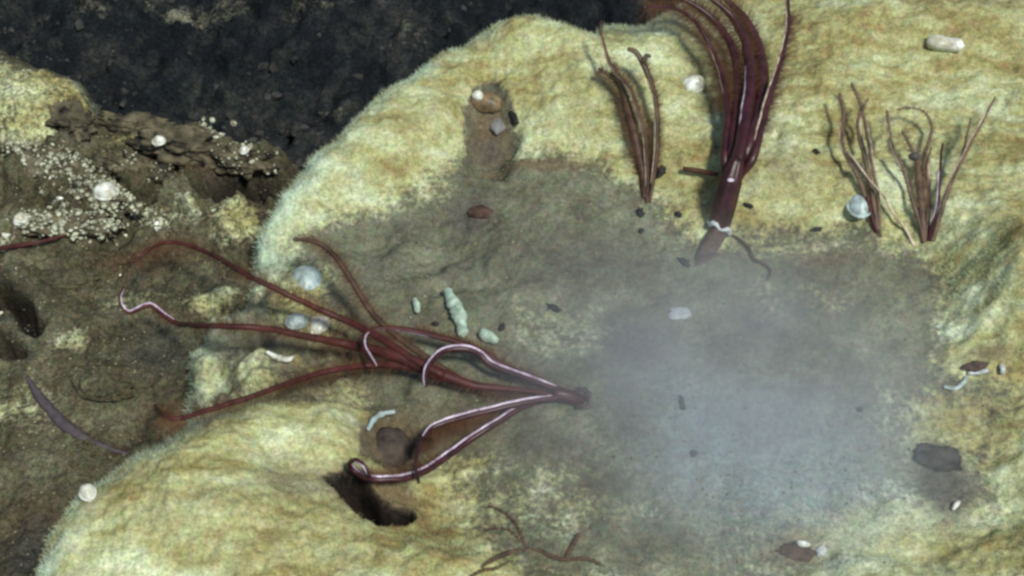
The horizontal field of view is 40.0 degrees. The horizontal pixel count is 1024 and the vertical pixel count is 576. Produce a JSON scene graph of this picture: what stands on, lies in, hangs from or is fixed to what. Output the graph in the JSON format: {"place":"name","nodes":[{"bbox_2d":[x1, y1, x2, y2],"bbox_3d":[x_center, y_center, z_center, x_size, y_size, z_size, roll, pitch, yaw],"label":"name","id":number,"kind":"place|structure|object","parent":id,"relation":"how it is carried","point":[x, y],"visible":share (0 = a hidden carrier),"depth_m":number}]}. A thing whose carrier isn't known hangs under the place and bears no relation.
{"place":"outdoors","nodes":[
{"label":"outdoors","id":0,"kind":"place"},
{"bbox_2d":[0,50,301,575],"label":"sediment shelf","id":1,"kind":"object","parent":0,"point":[22,478],"visible":0.37,"depth_m":1.45},
{"bbox_2d":[0,234,66,250],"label":"red worm","id":2,"kind":"object","parent":1,"relation":"on","point":[16,245],"visible":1,"depth_m":1.48},
{"bbox_2d":[0,139,126,190],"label":"encrusted rock","id":3,"kind":"object","parent":1,"relation":"on","point":[41,157],"visible":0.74,"depth_m":1.58},
{"bbox_2d":[6,208,128,240],"bbox_3d":[-0.488,-0.070,1.516,0.148,0.031,0.045,2,50,2],"label":"encrusted rock","id":4,"kind":"object","parent":1,"relation":"on","point":[93,224],"visible":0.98,"depth_m":1.51},
{"bbox_2d":[13,212,27,225],"bbox_3d":[-0.527,-0.076,1.508,0.016,0.011,0.019,24,54,19],"label":"limpet","id":5,"kind":"object","parent":4,"relation":"on","point":[20,217],"visible":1,"depth_m":1.50},
{"bbox_2d":[36,266,99,292],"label":"rock","id":6,"kind":"object","parent":1,"relation":"on","point":[61,279],"visible":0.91,"depth_m":1.47},
{"bbox_2d":[44,99,98,142],"bbox_3d":[-0.512,-0.198,1.621,0.084,0.028,0.053,28,56,22],"label":"rock","id":7,"kind":"object","parent":1,"relation":"on","point":[74,118],"visible":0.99,"depth_m":1.61},
{"bbox_2d":[25,375,130,458],"bbox_3d":[-0.426,0.133,1.356,0.148,0.029,0.037,27,55,21],"label":"slate worm","id":8,"kind":"object","parent":1,"relation":"on","point":[61,421],"visible":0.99,"depth_m":1.35},
{"bbox_2d":[71,372,134,401],"bbox_3d":[-0.397,0.093,1.365,0.065,0.017,0.032,6,50,5],"label":"rock","id":9,"kind":"object","parent":1,"relation":"on","point":[101,386],"visible":1,"depth_m":1.36},
{"bbox_2d":[66,174,145,218],"bbox_3d":[-0.446,-0.101,1.531,0.098,0.031,0.039,19,53,15],"label":"encrusted rock","id":10,"kind":"object","parent":1,"relation":"on","point":[120,205],"visible":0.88,"depth_m":1.52},
{"bbox_2d":[93,182,118,200],"bbox_3d":[-0.439,-0.107,1.517,0.028,0.015,0.024,0,50,0],"label":"limpet","id":11,"kind":"object","parent":10,"relation":"on","point":[103,191],"visible":1,"depth_m":1.51},
{"bbox_2d":[2,133,224,238],"bbox_3d":[-0.460,-0.116,1.561,0.353,0.039,0.160,0,50,0],"label":"bright grit","id":12,"kind":"object","parent":1,"relation":"on","point":[5,235],"visible":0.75,"depth_m":1.52},
{"bbox_2d":[0,122,265,314],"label":"crystal grit","id":13,"kind":"object","parent":1,"relation":"on","point":[151,210],"visible":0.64,"depth_m":1.53},
{"bbox_2d":[93,150,176,183],"bbox_3d":[-0.421,-0.136,1.577,0.111,0.030,0.039,12,51,10],"label":"encrusted rock","id":14,"kind":"object","parent":1,"relation":"on","point":[133,163],"visible":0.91,"depth_m":1.57},
{"bbox_2d":[94,111,176,134],"bbox_3d":[-0.438,-0.192,1.638,0.139,0.024,0.031,6,50,5],"label":"rock","id":15,"kind":"object","parent":1,"relation":"on","point":[112,123],"visible":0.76,"depth_m":1.63},
{"bbox_2d":[128,207,148,226],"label":"encrusted rock","id":16,"kind":"object","parent":1,"relation":"on","point":[136,220],"visible":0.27,"depth_m":1.55},
{"bbox_2d":[0,55,297,575],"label":"gravel grains","id":17,"kind":"object","parent":1,"relation":"on","point":[29,368],"visible":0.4,"depth_m":1.44},
{"bbox_2d":[125,124,226,168],"bbox_3d":[-0.377,-0.164,1.585,0.132,0.040,0.055,8,50,6],"label":"rock","id":18,"kind":"object","parent":1,"relation":"on","point":[192,145],"visible":0.94,"depth_m":1.58},
{"bbox_2d":[152,135,165,145],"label":"limpet","id":19,"kind":"object","parent":18,"relation":"on","point":[157,140],"visible":1,"depth_m":1.56},
{"bbox_2d":[210,141,280,179],"bbox_3d":[-0.300,-0.147,1.577,0.090,0.031,0.044,17,52,14],"label":"encrusted rock","id":20,"kind":"object","parent":1,"relation":"on","point":[233,160],"visible":0.96,"depth_m":1.57},
{"bbox_2d":[239,145,248,154],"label":"limpet","id":21,"kind":"object","parent":20,"relation":"on","point":[244,149],"visible":1,"depth_m":1.56},
{"bbox_2d":[0,0,679,173],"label":"seabed","id":22,"kind":"structure","parent":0,"point":[356,35],"depth_m":2.07},
{"bbox_2d":[209,117,214,123],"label":"pebble","id":23,"kind":"object","parent":22,"relation":"on","point":[212,120],"visible":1,"depth_m":2.02},
{"bbox_2d":[230,120,236,126],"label":"pebble","id":24,"kind":"object","parent":22,"relation":"on","point":[233,123],"visible":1,"depth_m":2.01},
{"bbox_2d":[3,0,630,166],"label":"basalt rubble","id":25,"kind":"object","parent":22,"relation":"on","point":[274,67],"visible":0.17,"depth_m":2.05},
{"bbox_2d":[38,0,1023,575],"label":"mat covered ledge","id":26,"kind":"object","parent":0,"point":[700,354],"visible":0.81,"depth_m":1.33},
{"bbox_2d":[79,483,96,501],"bbox_3d":[-0.344,0.164,1.139,0.014,0.010,0.017,-24,54,-19],"label":"limpet","id":27,"kind":"object","parent":26,"relation":"on","point":[88,492],"visible":1,"depth_m":1.14},
{"bbox_2d":[265,351,294,362],"bbox_3d":[-0.211,0.062,1.286,0.025,0.017,0.012,11,51,9],"label":"shell sliver","id":28,"kind":"object","parent":26,"relation":"on","point":[279,358],"visible":1,"depth_m":1.28},
{"bbox_2d":[285,313,307,329],"bbox_3d":[-0.204,0.030,1.328,0.022,0.009,0.019,-8,50,-6],"label":"limpet","id":29,"kind":"object","parent":26,"relation":"on","point":[293,318],"visible":0.89,"depth_m":1.32},
{"bbox_2d":[292,265,321,290],"bbox_3d":[-0.202,-0.013,1.382,0.029,0.011,0.033,-24,54,-19],"label":"limpet","id":30,"kind":"object","parent":26,"relation":"on","point":[308,277],"visible":0.91,"depth_m":1.38},
{"bbox_2d":[310,316,329,333],"bbox_3d":[-0.185,0.033,1.342,0.024,0.008,0.021,-33,57,-24],"label":"limpet","id":31,"kind":"object","parent":26,"relation":"on","point":[320,326],"visible":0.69,"depth_m":1.34},
{"bbox_2d":[118,225,591,485],"bbox_3d":[-0.203,0.068,1.239,0.480,0.190,0.299,25,54,19],"label":"tentacle worm","id":32,"kind":"object","parent":26,"relation":"on","point":[419,361],"visible":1,"depth_m":1.27},
{"bbox_2d":[366,410,395,430],"bbox_3d":[-0.120,0.117,1.259,0.013,0.018,0.037,30,56,23],"label":"shell sliver","id":33,"kind":"object","parent":26,"relation":"on","point":[376,417],"visible":1,"depth_m":1.26},
{"bbox_2d":[376,427,411,466],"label":"hollow stone","id":34,"kind":"object","parent":26,"relation":"on","point":[393,445],"visible":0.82,"depth_m":1.25},
{"bbox_2d":[412,297,419,313],"bbox_3d":[-0.093,0.018,1.357,0.009,0.009,0.019,0,50,0],"label":"tube fragment","id":35,"kind":"object","parent":26,"relation":"on","point":[415,303],"visible":1,"depth_m":1.35},
{"bbox_2d":[442,287,467,337],"bbox_3d":[-0.052,0.021,1.346,0.018,0.018,0.064,-14,51,-11],"label":"tube fragment","id":36,"kind":"object","parent":26,"relation":"on","point":[457,311],"visible":0.98,"depth_m":1.34},
{"bbox_2d":[467,205,492,218],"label":"reddish pebble","id":37,"kind":"object","parent":26,"relation":"on","point":[481,211],"visible":1,"depth_m":1.44},
{"bbox_2d":[478,328,498,343],"bbox_3d":[-0.022,0.046,1.327,0.021,0.014,0.013,22,53,17],"label":"tube fragment","id":38,"kind":"object","parent":26,"relation":"on","point":[491,336],"visible":0.89,"depth_m":1.32},
{"bbox_2d":[470,90,518,134],"bbox_3d":[-0.020,-0.193,1.512,0.031,0.033,0.069,-35,58,-26],"label":"shell with foot","id":39,"kind":"object","parent":26,"relation":"on","point":[482,101],"visible":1,"depth_m":1.51},
{"bbox_2d":[498,323,504,331],"bbox_3d":[-0.010,0.037,1.336,0.006,0.005,0.011,16,52,13],"label":"debris fleck","id":40,"kind":"object","parent":26,"relation":"on","point":[501,327],"visible":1,"depth_m":1.33},
{"bbox_2d":[33,0,1023,575],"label":"bacterial filaments","id":41,"kind":"object","parent":26,"relation":"on","point":[277,210],"visible":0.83,"depth_m":1.36},
{"bbox_2d":[471,505,604,575],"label":"tentacle worm","id":42,"kind":"object","parent":26,"relation":"on","point":[565,558],"visible":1,"depth_m":1.18},
{"bbox_2d":[546,303,562,312],"bbox_3d":[0.040,0.019,1.351,0.019,0.005,0.009,24,54,19],"label":"debris fleck","id":43,"kind":"object","parent":26,"relation":"on","point":[554,308],"visible":1,"depth_m":1.35},
{"bbox_2d":[192,90,995,575],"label":"sediment grains","id":44,"kind":"object","parent":26,"relation":"on","point":[644,376],"visible":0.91,"depth_m":1.30},
{"bbox_2d":[585,20,671,202],"bbox_3d":[0.131,-0.186,1.472,0.073,0.108,0.179,-16,52,-13],"label":"tentacle worm","id":45,"kind":"object","parent":26,"relation":"on","point":[620,84],"visible":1,"depth_m":1.46},
{"bbox_2d":[635,207,644,217],"bbox_3d":[0.131,-0.077,1.436,0.010,0.006,0.013,-32,57,-24],"label":"debris fleck","id":46,"kind":"object","parent":26,"relation":"on","point":[640,213],"visible":1,"depth_m":1.44},
{"bbox_2d":[656,165,665,177],"bbox_3d":[0.153,-0.123,1.457,0.014,0.006,0.023,24,54,19],"label":"debris fleck","id":47,"kind":"object","parent":26,"relation":"on","point":[661,172],"visible":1,"depth_m":1.45},
{"bbox_2d":[675,210,681,217],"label":"debris fleck","id":48,"kind":"object","parent":26,"relation":"on","point":[678,214],"visible":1,"depth_m":1.43},
{"bbox_2d":[668,306,691,319],"bbox_3d":[0.162,0.024,1.350,0.024,0.003,0.018,0,50,0],"label":"pale lump","id":49,"kind":"object","parent":26,"relation":"on","point":[678,313],"visible":1,"depth_m":1.35},
{"bbox_2d":[678,395,685,409],"bbox_3d":[0.155,0.104,1.281,0.006,0.005,0.018,-4,50,-3],"label":"debris fleck","id":50,"kind":"object","parent":26,"relation":"on","point":[681,400],"visible":1,"depth_m":1.28},
{"bbox_2d":[676,257,690,267],"bbox_3d":[0.172,-0.027,1.397,0.010,0.005,0.019,-31,56,-23],"label":"debris fleck","id":51,"kind":"object","parent":26,"relation":"on","point":[684,262],"visible":1,"depth_m":1.40},
{"bbox_2d":[689,449,697,457],"bbox_3d":[0.162,0.147,1.250,0.008,0.005,0.008,0,50,0],"label":"debris fleck","id":52,"kind":"object","parent":26,"relation":"on","point":[693,453],"visible":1,"depth_m":1.25},
{"bbox_2d":[683,74,704,92],"bbox_3d":[0.194,-0.222,1.510,0.030,0.015,0.025,-16,52,-13],"label":"limpet","id":53,"kind":"object","parent":26,"relation":"on","point":[690,82],"visible":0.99,"depth_m":1.51},
{"bbox_2d":[682,166,717,175],"bbox_3d":[0.193,-0.120,1.440,0.038,0.009,0.007,16,52,13],"label":"red rod","id":54,"kind":"object","parent":26,"relation":"on","point":[698,171],"visible":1,"depth_m":1.44},
{"bbox_2d":[630,0,802,265],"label":"tentacle worm","id":55,"kind":"object","parent":26,"relation":"on","point":[742,134],"visible":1,"depth_m":1.47},
{"bbox_2d":[743,202,752,208],"bbox_3d":[0.238,-0.083,1.418,0.013,0.005,0.005,20,53,16],"label":"debris fleck","id":56,"kind":"object","parent":26,"relation":"on","point":[749,205],"visible":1,"depth_m":1.42},
{"bbox_2d":[731,234,771,279],"bbox_3d":[0.237,-0.034,1.398,0.012,0.006,0.073,-23,54,-18],"label":"brown twig","id":57,"kind":"object","parent":26,"relation":"on","point":[752,257],"visible":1,"depth_m":1.40},
{"bbox_2d":[775,540,826,561],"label":"shell topped stone","id":58,"kind":"object","parent":26,"relation":"on","point":[800,551],"visible":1,"depth_m":1.18},
{"bbox_2d":[812,148,820,154],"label":"debris fleck","id":59,"kind":"object","parent":26,"relation":"on","point":[816,151],"visible":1,"depth_m":1.43},
{"bbox_2d":[812,227,821,231],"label":"debris fleck","id":60,"kind":"object","parent":26,"relation":"on","point":[816,229],"visible":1,"depth_m":1.41},
{"bbox_2d":[846,194,872,218],"bbox_3d":[0.349,-0.085,1.407,0.027,0.012,0.032,16,52,13],"label":"limpet","id":61,"kind":"object","parent":26,"relation":"on","point":[856,206],"visible":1,"depth_m":1.40},
{"bbox_2d":[838,83,881,237],"bbox_3d":[0.352,-0.135,1.433,0.044,0.062,0.171,0,50,0],"label":"tentacle worm","id":62,"kind":"object","parent":26,"relation":"on","point":[875,216],"visible":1,"depth_m":1.40},
{"bbox_2d":[848,96,995,246],"bbox_3d":[0.408,-0.136,1.431,0.112,0.067,0.181,23,54,18],"label":"tentacle worm","id":63,"kind":"object","parent":26,"relation":"on","point":[922,216],"visible":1,"depth_m":1.40},
{"bbox_2d":[913,443,962,471],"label":"grey stone","id":64,"kind":"object","parent":26,"relation":"on","point":[936,458],"visible":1,"depth_m":1.24},
{"bbox_2d":[926,34,964,52],"bbox_3d":[0.473,-0.266,1.536,0.042,0.019,0.018,11,51,9],"label":"tube fragment","id":65,"kind":"object","parent":26,"relation":"on","point":[942,43],"visible":1,"depth_m":1.53},
{"bbox_2d":[943,376,967,390],"bbox_3d":[0.409,0.089,1.291,0.027,0.006,0.010,-18,52,-15],"label":"shell sliver","id":66,"kind":"object","parent":26,"relation":"on","point":[958,386],"visible":1,"depth_m":1.29},
{"bbox_2d":[951,500,960,510],"bbox_3d":[0.383,0.187,1.212,0.009,0.005,0.009,0,50,0],"label":"shell sliver","id":67,"kind":"object","parent":26,"relation":"on","point":[956,504],"visible":1,"depth_m":1.21},
{"bbox_2d":[960,361,988,371],"bbox_3d":[0.428,0.070,1.296,0.030,0.008,0.013,-8,50,-6],"label":"red crust","id":68,"kind":"object","parent":26,"relation":"on","point":[973,366],"visible":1,"depth_m":1.29},
{"bbox_2d":[967,369,988,374],"bbox_3d":[0.429,0.077,1.294,0.019,0.009,0.005,0,50,0],"label":"shell sliver","id":69,"kind":"object","parent":26,"relation":"on","point":[983,371],"visible":1,"depth_m":1.29},
{"bbox_2d":[999,364,1005,373],"bbox_3d":[0.450,0.074,1.289,0.006,0.007,0.009,0,50,0],"label":"shell sliver","id":70,"kind":"object","parent":26,"relation":"on","point":[1002,367],"visible":1,"depth_m":1.29}
]}

